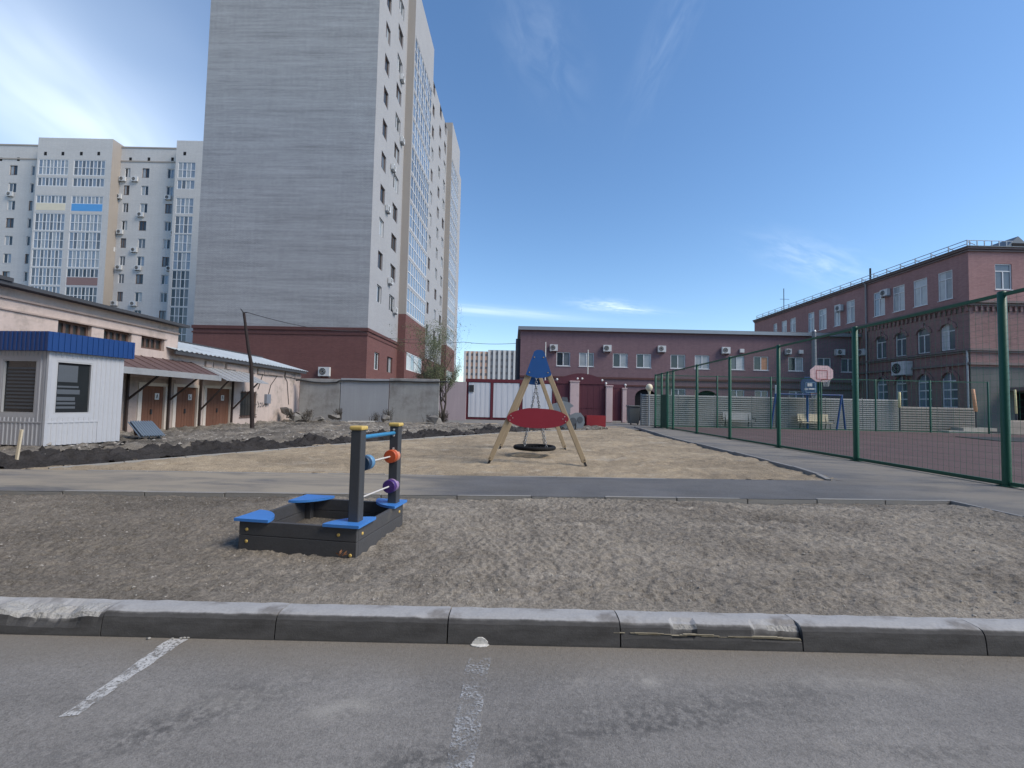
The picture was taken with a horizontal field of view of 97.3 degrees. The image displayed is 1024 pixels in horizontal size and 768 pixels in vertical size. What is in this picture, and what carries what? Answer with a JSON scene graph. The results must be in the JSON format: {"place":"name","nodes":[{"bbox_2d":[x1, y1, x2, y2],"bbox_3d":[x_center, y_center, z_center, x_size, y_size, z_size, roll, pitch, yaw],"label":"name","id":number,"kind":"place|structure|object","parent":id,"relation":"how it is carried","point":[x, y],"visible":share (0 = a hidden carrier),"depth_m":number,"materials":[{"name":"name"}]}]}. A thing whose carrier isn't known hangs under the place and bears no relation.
{"place":"outdoors","nodes":[
{"label":"outdoors","id":0,"kind":"place"},
{"bbox_2d":[0,424,586,468],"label":"black soil","id":1,"kind":"structure","parent":0,"point":[42,457],"depth_m":9.96,"materials":[{"name":"soil"}]},
{"bbox_2d":[15,429,23,459],"bbox_3d":[-8.755,1.151,7.992,0.101,0.686,0.040,1,-3,0],"label":"stake","id":2,"kind":"object","parent":1,"relation":"on","point":[18,448],"visible":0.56,"depth_m":7.99,"materials":[{"name":"brown wood"}]},
{"bbox_2d":[0,419,607,455],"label":"dirt","id":3,"kind":"structure","parent":0,"point":[229,431],"depth_m":16.22,"materials":[{"name":"soil"}]},
{"bbox_2d":[0,331,134,445],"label":"kiosk","id":4,"kind":"object","parent":3,"relation":"on","point":[57,388],"visible":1,"depth_m":10.26,"materials":[{"name":"white metal"}]},
{"bbox_2d":[0,359,37,413],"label":"window","id":5,"kind":"structure","parent":4,"relation":"in","point":[18,385],"depth_m":10.15,"materials":[{"name":"grey metal"}]},
{"bbox_2d":[53,360,92,413],"bbox_3d":[-10.279,0.091,10.539,0.080,1.216,0.741,1,-3,12],"label":"window","id":6,"kind":"structure","parent":4,"relation":"in","point":[73,382],"depth_m":10.55,"materials":[{"name":"white glass"}]},
{"bbox_2d":[128,420,164,436],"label":"metal sheets","id":7,"kind":"object","parent":3,"relation":"on","point":[143,428],"visible":1,"depth_m":12.96,"materials":[{"name":"grey metal"}]},
{"bbox_2d":[241,309,253,427],"bbox_3d":[-10.770,-0.530,18.332,0.813,5.107,0.170,1,-3,0],"label":"utility pole","id":8,"kind":"object","parent":3,"relation":"on","point":[251,378],"visible":0.88,"depth_m":18.28,"materials":[{"name":"brown wood"}]},
{"bbox_2d":[0,423,515,449],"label":"rubble bits","id":9,"kind":"object","parent":3,"relation":"on","point":[50,443],"visible":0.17,"depth_m":13.84,"materials":[{"name":"stone"}]},
{"bbox_2d":[426,415,441,423],"bbox_3d":[-4.511,2.058,26.158,0.923,0.551,0.487,1,-3,8],"label":"rubble chunk","id":10,"kind":"object","parent":3,"relation":"on","point":[434,419],"visible":0.94,"depth_m":25.96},
{"bbox_2d":[0,423,833,480],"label":"playground sand","id":11,"kind":"structure","parent":0,"point":[619,452],"depth_m":10.18,"materials":[{"name":"sand"}]},
{"bbox_2d":[487,350,586,465],"bbox_3d":[0.568,0.636,11.438,2.241,2.606,3.460,1,-3,0],"label":"nest swing","id":12,"kind":"object","parent":11,"relation":"on","point":[538,371],"visible":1,"depth_m":9.76,"materials":[{"name":"brown wood"}]},
{"bbox_2d":[552,397,584,429],"bbox_3d":[2.894,1.564,23.756,1.942,1.760,0.400,1,-3,0],"label":"play animal","id":13,"kind":"object","parent":11,"relation":"on","point":[577,420],"visible":0.61,"depth_m":23.87},
{"bbox_2d":[585,415,605,426],"bbox_3d":[4.905,2.233,26.651,1.102,0.755,0.840,1,-3,0],"label":"red box","id":14,"kind":"object","parent":11,"relation":"on","point":[597,420],"visible":0.74,"depth_m":26.24,"materials":[{"name":"paint"}]},
{"bbox_2d":[0,427,1001,497],"bbox_3d":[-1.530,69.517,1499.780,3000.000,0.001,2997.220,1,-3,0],"label":"ground","id":15,"kind":"structure","parent":0,"point":[828,455],"depth_m":11.93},
{"bbox_2d":[0,137,202,352],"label":"apartment block","id":16,"kind":"structure","parent":15,"relation":"on","point":[65,212],"depth_m":74.75,"materials":[{"name":"concrete"}]},
{"bbox_2d":[0,275,307,431],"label":"outbuilding","id":17,"kind":"structure","parent":15,"relation":"on","point":[167,383],"depth_m":17.14,"materials":[{"name":"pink paint"}]},
{"bbox_2d":[58,320,87,335],"bbox_3d":[-13.417,-1.625,13.689,0.080,0.480,1.053,1,-3,0],"label":"window","id":18,"kind":"structure","parent":17,"relation":"in","point":[63,326],"depth_m":13.72,"materials":[{"name":"brown glass"}]},
{"bbox_2d":[104,329,128,341],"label":"window","id":19,"kind":"structure","parent":17,"relation":"in","point":[108,334],"depth_m":15.21,"materials":[{"name":"brown glass"}]},
{"bbox_2d":[141,336,161,350],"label":"window","id":20,"kind":"structure","parent":17,"relation":"in","point":[151,343],"depth_m":16.73,"materials":[{"name":"brown glass"}]},
{"bbox_2d":[136,382,167,429],"bbox_3d":[-13.356,0.906,16.700,0.135,1.900,1.404,1,-3,0],"label":"door","id":21,"kind":"structure","parent":17,"relation":"in","point":[150,400],"depth_m":16.81,"materials":[{"name":"brown paint"}]},
{"bbox_2d":[171,384,199,427],"bbox_3d":[-13.357,0.974,18.420,0.135,1.920,1.506,1,-3,0],"label":"door","id":22,"kind":"structure","parent":17,"relation":"in","point":[184,406],"depth_m":18.46,"materials":[{"name":"brown paint"}]},
{"bbox_2d":[202,385,231,425],"bbox_3d":[-13.359,1.055,20.423,0.135,1.940,2.005,1,-3,0],"label":"door","id":23,"kind":"structure","parent":17,"relation":"in","point":[217,411],"depth_m":20.40,"materials":[{"name":"brown paint"}]},
{"bbox_2d":[239,391,256,417],"bbox_3d":[-13.371,1.044,22.769,0.170,1.305,1.473,1,-3,0],"label":"window","id":24,"kind":"structure","parent":17,"relation":"in","point":[244,402],"depth_m":22.70,"materials":[{"name":"glass"}]},
{"bbox_2d":[48,430,581,468],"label":"path kerb","id":25,"kind":"structure","parent":15,"relation":"on","point":[132,461],"depth_m":10.86,"materials":[{"name":"concrete"}]},
{"bbox_2d":[86,470,665,478],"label":"path kerb","id":26,"kind":"structure","parent":15,"relation":"on","point":[346,473],"depth_m":7.71,"materials":[{"name":"concrete"}]},
{"bbox_2d":[463,350,515,381],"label":"distant block","id":27,"kind":"structure","parent":15,"relation":"on","point":[494,364],"depth_m":200.37,"materials":[{"name":"concrete"}]},
{"bbox_2d":[0,490,1023,516],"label":"path kerb","id":28,"kind":"structure","parent":15,"relation":"on","point":[776,502],"depth_m":6.17,"materials":[{"name":"concrete"}]},
{"bbox_2d":[634,427,830,480],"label":"path kerb","id":29,"kind":"structure","parent":15,"relation":"on","point":[805,471],"depth_m":12.30,"materials":[{"name":"concrete"}]},
{"bbox_2d":[0,634,1023,767],"bbox_3d":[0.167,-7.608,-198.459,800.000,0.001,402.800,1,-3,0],"label":"road","id":30,"kind":"structure","parent":0,"point":[212,703],"depth_m":2.10,"materials":[{"name":"asphalt"}]},
{"bbox_2d":[0,596,124,635],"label":"kerb stone","id":31,"kind":"object","parent":30,"relation":"on","point":[54,616],"visible":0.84,"depth_m":2.67,"materials":[{"name":"concrete"}]},
{"bbox_2d":[59,639,187,716],"bbox_3d":[-1.943,1.470,2.297,0.114,0.001,0.660,1,-3,0],"label":"parking line","id":32,"kind":"object","parent":30,"relation":"on","point":[151,659],"visible":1,"depth_m":2.30,"materials":[{"name":"paint"}]},
{"bbox_2d":[101,599,289,639],"bbox_3d":[-1.903,1.478,2.729,1.012,0.258,0.180,1,-3,0],"label":"kerb stone","id":33,"kind":"object","parent":30,"relation":"on","point":[191,619],"visible":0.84,"depth_m":2.65,"materials":[{"name":"concrete"}]},
{"bbox_2d":[275,603,450,643],"bbox_3d":[-0.887,1.501,2.729,1.005,0.258,0.180,1,-3,0],"label":"kerb stone","id":34,"kind":"object","parent":30,"relation":"on","point":[366,623],"visible":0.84,"depth_m":2.65,"materials":[{"name":"concrete"}]},
{"bbox_2d":[448,658,490,767],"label":"parking line","id":35,"kind":"object","parent":30,"relation":"on","point":[473,756],"visible":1,"depth_m":1.97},
{"bbox_2d":[470,637,488,647],"bbox_3d":[-0.188,1.505,2.631,0.110,0.043,0.048,1,-3,0],"label":"mortar blob","id":36,"kind":"object","parent":30,"relation":"on","point":[479,642],"visible":1,"depth_m":2.63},
{"bbox_2d":[448,607,619,647],"bbox_3d":[0.128,1.523,2.729,1.009,0.257,0.180,1,-3,0],"label":"kerb stone","id":37,"kind":"object","parent":30,"relation":"on","point":[544,627],"visible":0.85,"depth_m":2.65,"materials":[{"name":"concrete"}]},
{"bbox_2d":[615,610,802,651],"bbox_3d":[1.171,1.546,2.729,1.062,0.258,0.180,1,-3,0],"label":"kerb stone","id":38,"kind":"object","parent":30,"relation":"on","point":[717,625],"visible":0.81,"depth_m":2.67,"materials":[{"name":"concrete"}]},
{"bbox_2d":[620,632,800,639],"bbox_3d":[1.149,1.483,2.655,1.105,0.022,0.014,1,-3,0],"label":"kerb scrape","id":39,"kind":"object","parent":38,"relation":"on","point":[708,635],"visible":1,"depth_m":2.65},
{"bbox_2d":[785,614,986,655],"bbox_3d":[2.246,1.569,2.729,1.072,0.258,0.180,1,-3,0],"label":"kerb stone","id":40,"kind":"object","parent":30,"relation":"on","point":[889,635],"visible":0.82,"depth_m":2.65,"materials":[{"name":"concrete"}]},
{"bbox_2d":[959,618,1023,656],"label":"kerb stone","id":41,"kind":"object","parent":30,"relation":"on","point":[1004,637],"visible":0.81,"depth_m":2.66,"materials":[{"name":"concrete"}]},
{"bbox_2d":[0,493,1023,618],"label":"sand bed","id":42,"kind":"object","parent":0,"point":[739,586],"visible":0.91,"depth_m":3.75,"materials":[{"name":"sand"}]},
{"bbox_2d":[234,422,406,557],"bbox_3d":[-1.729,0.929,4.290,1.135,1.118,1.050,1,-3,8],"label":"sandbox","id":43,"kind":"object","parent":42,"relation":"on","point":[355,525],"visible":0.95,"depth_m":3.85,"materials":[{"name":"grey wood"}]},
{"bbox_2d":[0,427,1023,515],"bbox_3d":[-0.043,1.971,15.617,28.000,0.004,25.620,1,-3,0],"label":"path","id":44,"kind":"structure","parent":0,"point":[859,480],"depth_m":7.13,"materials":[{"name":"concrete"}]},
{"bbox_2d":[0,0,1023,381],"label":"sky","id":45,"kind":"structure","parent":0,"point":[634,164],"materials":[{"name":"blue"}]},
{"bbox_2d":[445,419,997,433],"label":"yard","id":46,"kind":"structure","parent":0,"point":[621,424],"depth_m":32.08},
{"bbox_2d":[299,378,340,421],"bbox_3d":[-11.709,1.068,27.448,2.444,2.785,0.160,1,-3,0],"label":"concrete panel","id":47,"kind":"object","parent":46,"relation":"on","point":[322,399],"visible":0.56,"depth_m":27.38,"materials":[{"name":"concrete"}]},
{"bbox_2d":[191,0,460,411],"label":"apartment tower","id":48,"kind":"structure","parent":46,"relation":"on","point":[315,110],"depth_m":41.40,"materials":[{"name":"brick"}]},
{"bbox_2d":[318,367,330,376],"bbox_3d":[-16.641,-1.052,39.985,1.000,0.900,0.380,1,-3,2],"label":"air conditioner","id":49,"kind":"object","parent":48,"relation":"attached to","point":[324,371],"visible":1,"depth_m":39.82,"materials":[{"name":"metal"}]},
{"bbox_2d":[406,352,421,373],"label":"window","id":50,"kind":"structure","parent":48,"relation":"in","point":[410,366],"depth_m":53.44,"materials":[{"name":"white glass"}]},
{"bbox_2d":[339,378,389,421],"bbox_3d":[-8.981,1.098,27.450,2.926,2.845,0.160,1,-3,0],"label":"concrete panel","id":51,"kind":"object","parent":46,"relation":"on","point":[362,401],"visible":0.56,"depth_m":27.38,"materials":[{"name":"concrete"}]},
{"bbox_2d":[296,379,447,382],"bbox_3d":[-8.524,-0.126,27.365,9.212,0.306,0.090,1,-3,0],"label":"black cable","id":52,"kind":"object","parent":51,"relation":"attached to","point":[377,381],"visible":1,"depth_m":27.33,"materials":[{"name":"plastic"}]},
{"bbox_2d":[388,378,439,423],"bbox_3d":[-5.964,1.131,27.451,3.020,2.911,0.160,1,-3,0],"label":"concrete panel","id":53,"kind":"object","parent":46,"relation":"on","point":[412,402],"visible":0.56,"depth_m":27.38,"materials":[{"name":"concrete"}]},
{"bbox_2d":[389,306,471,422],"bbox_3d":[-4.992,-1.168,28.852,4.821,7.520,5.147,3,-3,-36],"label":"budding tree","id":54,"kind":"object","parent":46,"relation":"on","point":[431,371],"visible":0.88,"depth_m":28.92,"materials":[{"name":"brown plant"}]},
{"bbox_2d":[439,382,466,419],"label":"plaster wall","id":55,"kind":"structure","parent":46,"relation":"on","point":[456,403],"depth_m":34.97,"materials":[{"name":"paint"}]},
{"bbox_2d":[466,379,557,419],"bbox_3d":[-0.048,1.406,39.437,7.544,3.312,5.120,1,-3,0],"label":"garage row","id":56,"kind":"object","parent":46,"relation":"on","point":[491,399],"visible":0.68,"depth_m":36.96,"materials":[{"name":"red paint"}]},
{"bbox_2d":[468,382,490,416],"bbox_3d":[-2.680,1.295,36.966,1.785,2.832,0.042,1,-3,0],"label":"garage door","id":57,"kind":"structure","parent":56,"relation":"in","point":[478,400],"depth_m":36.95,"materials":[{"name":"metal"}]},
{"bbox_2d":[493,383,519,417],"bbox_3d":[-0.475,1.344,36.966,2.122,2.832,0.042,1,-3,0],"label":"garage door","id":58,"kind":"structure","parent":56,"relation":"in","point":[504,394],"depth_m":36.96,"materials":[{"name":"metal"}]},
{"bbox_2d":[523,384,551,408],"bbox_3d":[2.077,1.400,36.966,2.395,2.832,0.042,1,-3,0],"label":"garage door","id":59,"kind":"structure","parent":56,"relation":"in","point":[528,397],"depth_m":36.97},
{"bbox_2d":[556,373,626,422],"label":"entrance gate","id":60,"kind":"structure","parent":46,"relation":"on","point":[586,394],"depth_m":36.94,"materials":[{"name":"metal"}]},
{"bbox_2d":[626,405,639,424],"bbox_3d":[8.971,2.297,33.364,0.865,1.409,0.950,1,-3,0],"label":"waste bin","id":61,"kind":"object","parent":46,"relation":"on","point":[633,412],"visible":0.91,"depth_m":32.97,"materials":[{"name":"metal"}]},
{"bbox_2d":[646,384,652,425],"bbox_3d":[9.728,1.468,31.976,0.500,2.979,0.500,1,-3,0],"label":"garden lamp","id":62,"kind":"object","parent":46,"relation":"on","point":[649,387],"visible":1,"depth_m":31.91,"materials":[{"name":"metal"}]},
{"bbox_2d":[515,326,860,419],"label":"brick building","id":63,"kind":"structure","parent":46,"relation":"on","point":[634,361],"depth_m":43.69,"materials":[{"name":"brick"}]},
{"bbox_2d":[556,352,570,366],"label":"window","id":64,"kind":"structure","parent":63,"relation":"in","point":[562,358],"depth_m":43.74,"materials":[{"name":"glass"}]},
{"bbox_2d":[578,353,593,366],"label":"window","id":65,"kind":"structure","parent":63,"relation":"in","point":[583,357],"depth_m":43.74,"materials":[{"name":"glass"}]},
{"bbox_2d":[612,353,627,367],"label":"window","id":66,"kind":"structure","parent":63,"relation":"in","point":[620,360],"depth_m":43.74,"materials":[{"name":"glass"}]},
{"bbox_2d":[636,354,650,367],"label":"window","id":67,"kind":"structure","parent":63,"relation":"in","point":[642,360],"depth_m":43.74,"materials":[{"name":"glass"}]},
{"bbox_2d":[670,355,684,368],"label":"window","id":68,"kind":"structure","parent":63,"relation":"in","point":[677,361],"depth_m":43.75,"materials":[{"name":"glass"}]},
{"bbox_2d":[695,355,709,369],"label":"window","id":69,"kind":"structure","parent":63,"relation":"in","point":[699,359],"depth_m":43.75,"materials":[{"name":"glass"}]},
{"bbox_2d":[731,356,743,369],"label":"window","id":70,"kind":"structure","parent":63,"relation":"in","point":[739,359],"depth_m":43.75,"materials":[{"name":"glass"}]},
{"bbox_2d":[753,356,767,370],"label":"window","id":71,"kind":"structure","parent":63,"relation":"in","point":[757,367],"depth_m":43.74,"materials":[{"name":"glass"}]},
{"bbox_2d":[788,357,803,371],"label":"window","id":72,"kind":"structure","parent":63,"relation":"in","point":[795,364],"depth_m":43.74,"materials":[{"name":"glass"}]},
{"bbox_2d":[789,391,803,397],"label":"window","id":73,"kind":"structure","parent":63,"relation":"in","point":[790,392],"depth_m":43.61,"materials":[{"name":"white plastic"}]},
{"bbox_2d":[818,358,829,366],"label":"window","id":74,"kind":"structure","parent":63,"relation":"in","point":[826,362],"depth_m":43.76,"materials":[{"name":"glass"}]},
{"bbox_2d":[841,358,851,372],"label":"window","id":75,"kind":"structure","parent":63,"relation":"in","point":[848,361],"depth_m":43.74,"materials":[{"name":"glass"}]},
{"bbox_2d":[723,412,755,426],"bbox_3d":[15.785,2.520,31.389,2.111,1.062,0.609,1,-3,0],"label":"bench","id":76,"kind":"object","parent":46,"relation":"on","point":[736,415],"visible":0.74,"depth_m":31.59,"materials":[{"name":"wood"}]},
{"bbox_2d":[640,393,898,430],"bbox_3d":[18.379,2.001,32.148,18.419,2.271,0.125,1,-3,0],"label":"ribbed fence","id":77,"kind":"object","parent":46,"relation":"on","point":[709,410],"visible":0.64,"depth_m":32.11,"materials":[{"name":"metal"}]},
{"bbox_2d":[772,393,845,428],"bbox_3d":[20.445,1.920,31.065,5.754,2.462,0.913,1,-3,0],"label":"swing frame","id":78,"kind":"object","parent":46,"relation":"on","point":[839,410],"visible":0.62,"depth_m":31.07,"materials":[{"name":"blue metal"}]},
{"bbox_2d":[800,377,819,428],"bbox_3d":[20.845,1.327,31.369,1.050,3.655,1.027,3,-3,-41],"label":"basketball hoop","id":79,"kind":"object","parent":46,"relation":"on","point":[808,389],"visible":0.66,"depth_m":31.45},
{"bbox_2d":[811,330,816,397],"bbox_3d":[22.596,-0.377,33.674,0.400,7.344,0.400,1,-3,0],"label":"tall pole","id":80,"kind":"object","parent":46,"relation":"on","point":[814,359],"visible":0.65,"depth_m":33.67,"materials":[{"name":"metal"}]},
{"bbox_2d":[797,414,833,428],"bbox_3d":[21.174,2.643,31.488,2.298,1.062,0.609,1,-3,0],"label":"bench","id":81,"kind":"object","parent":46,"relation":"on","point":[825,418],"visible":0.55,"depth_m":31.70,"materials":[{"name":"wood"}]},
{"bbox_2d":[752,236,1023,432],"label":"brick school","id":82,"kind":"object","parent":46,"relation":"on","point":[968,273],"visible":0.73,"depth_m":35.82,"materials":[{"name":"brick"}]},
{"bbox_2d":[790,317,795,331],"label":"window","id":83,"kind":"structure","parent":82,"relation":"in","point":[792,321],"depth_m":54.34,"materials":[{"name":"glass"}]},
{"bbox_2d":[808,312,813,331],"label":"window","id":84,"kind":"structure","parent":82,"relation":"in","point":[810,315],"depth_m":51.19,"materials":[{"name":"glass"}]},
{"bbox_2d":[818,308,826,330],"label":"window","id":85,"kind":"structure","parent":82,"relation":"in","point":[822,313],"depth_m":49.23,"materials":[{"name":"glass"}]},
{"bbox_2d":[834,304,840,326],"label":"window","id":86,"kind":"structure","parent":82,"relation":"in","point":[836,315],"depth_m":47.10,"materials":[{"name":"glass"}]},
{"bbox_2d":[847,299,854,323],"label":"window","id":87,"kind":"structure","parent":82,"relation":"in","point":[850,304],"depth_m":45.07,"materials":[{"name":"glass"}]},
{"bbox_2d":[873,292,885,317],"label":"window","id":88,"kind":"structure","parent":82,"relation":"in","point":[879,303],"depth_m":41.71,"materials":[{"name":"glass"}]},
{"bbox_2d":[876,336,885,359],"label":"window","id":89,"kind":"structure","parent":82,"relation":"in","point":[879,345],"depth_m":41.36,"materials":[{"name":"glass"}]},
{"bbox_2d":[878,377,887,399],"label":"window","id":90,"kind":"structure","parent":82,"relation":"in","point":[884,386],"depth_m":41.07,"materials":[{"name":"glass"}]},
{"bbox_2d":[880,288,890,297],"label":"air conditioner","id":91,"kind":"object","parent":82,"relation":"attached to","point":[884,292],"visible":1,"depth_m":40.55,"materials":[{"name":"metal"}]},
{"bbox_2d":[893,284,904,312],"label":"window","id":92,"kind":"structure","parent":82,"relation":"in","point":[899,291],"depth_m":39.50,"materials":[{"name":"glass"}]},
{"bbox_2d":[896,333,905,356],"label":"window","id":93,"kind":"structure","parent":82,"relation":"in","point":[899,351],"depth_m":39.32,"materials":[{"name":"glass"}]},
{"bbox_2d":[891,361,912,376],"bbox_3d":[33.346,-1.276,38.516,0.780,1.250,1.300,1,-3,0],"label":"air conditioner","id":94,"kind":"object","parent":82,"relation":"attached to","point":[898,372],"visible":0.91,"depth_m":38.14,"materials":[{"name":"metal"}]},
{"bbox_2d":[896,376,907,405],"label":"window","id":95,"kind":"structure","parent":82,"relation":"in","point":[904,387],"depth_m":38.98,"materials":[{"name":"glass"}]},
{"bbox_2d":[914,277,927,307],"bbox_3d":[33.900,-7.565,37.379,0.170,2.289,1.350,1,-3,0],"label":"window","id":96,"kind":"structure","parent":82,"relation":"in","point":[920,286],"depth_m":37.40,"materials":[{"name":"glass"}]},
{"bbox_2d":[918,329,929,353],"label":"window","id":97,"kind":"structure","parent":82,"relation":"in","point":[922,335],"depth_m":37.11,"materials":[{"name":"glass"}]},
{"bbox_2d":[919,374,931,406],"bbox_3d":[33.826,0.548,36.790,0.080,2.726,1.281,1,-3,0],"label":"window","id":98,"kind":"structure","parent":82,"relation":"in","point":[925,389],"depth_m":36.93,"materials":[{"name":"glass"}]},
{"bbox_2d":[938,270,952,301],"bbox_3d":[33.902,-7.663,35.232,0.170,2.289,1.267,1,-3,0],"label":"window","id":99,"kind":"structure","parent":82,"relation":"in","point":[945,283],"depth_m":35.24,"materials":[{"name":"glass"}]},
{"bbox_2d":[941,324,955,351],"bbox_3d":[33.873,-3.617,34.937,0.170,2.110,1.259,1,-3,0],"label":"window","id":100,"kind":"structure","parent":82,"relation":"in","point":[948,341],"depth_m":35.00,"materials":[{"name":"glass"}]},
{"bbox_2d":[943,372,957,407],"bbox_3d":[33.828,0.453,34.701,0.080,2.726,1.261,1,-3,0],"label":"window","id":101,"kind":"structure","parent":82,"relation":"in","point":[952,386],"depth_m":34.73,"materials":[{"name":"glass"}]},
{"bbox_2d":[995,264,1010,289],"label":"window","id":102,"kind":"structure","parent":82,"relation":"in","point":[1002,271],"depth_m":33.52,"materials":[{"name":"glass"}]},
{"bbox_2d":[1016,393,1023,420],"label":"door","id":103,"kind":"structure","parent":82,"relation":"in","point":[1020,398],"depth_m":33.85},
{"bbox_2d":[897,392,900,430],"bbox_3d":[27.422,1.960,31.871,0.200,2.764,0.200,1,-3,0],"label":"lamp post","id":104,"kind":"object","parent":46,"relation":"on","point":[899,398],"visible":0.98,"depth_m":31.84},
{"bbox_2d":[938,427,996,433],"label":"stone steps","id":105,"kind":"structure","parent":46,"relation":"on","point":[964,429],"depth_m":31.02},
{"bbox_2d":[971,389,977,427],"bbox_3d":[32.318,1.893,31.479,0.379,3.078,0.200,1,-3,0],"label":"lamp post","id":106,"kind":"object","parent":46,"relation":"on","point":[974,404],"visible":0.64,"depth_m":31.44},
{"bbox_2d":[670,427,1023,483],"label":"court surface","id":107,"kind":"object","parent":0,"point":[887,439],"visible":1,"depth_m":16.97,"materials":[{"name":"rubber"}]},
{"bbox_2d":[810,365,832,429],"bbox_3d":[20.371,0.925,29.627,1.092,4.278,1.092,-1,-4,45],"label":"basketball hoop","id":108,"kind":"object","parent":107,"relation":"on","point":[823,377],"visible":0.96,"depth_m":29.69,"materials":[{"name":"green paint"}]},
{"bbox_2d":[654,288,1023,487],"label":"court fence","id":109,"kind":"object","parent":107,"relation":"on","point":[664,416],"visible":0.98,"depth_m":11.75,"materials":[{"name":"metal"}]},
{"bbox_2d":[901,407,974,430],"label":"slatted wall","id":110,"kind":"structure","parent":0,"point":[937,416],"depth_m":32.15,"materials":[{"name":"metal"}]},
{"bbox_2d":[955,436,1023,441],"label":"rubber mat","id":111,"kind":"object","parent":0,"point":[1018,439],"visible":0.67,"depth_m":23.54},
{"bbox_2d":[1011,420,1023,434],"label":"stone block","id":112,"kind":"structure","parent":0,"point":[1015,424],"depth_m":29.43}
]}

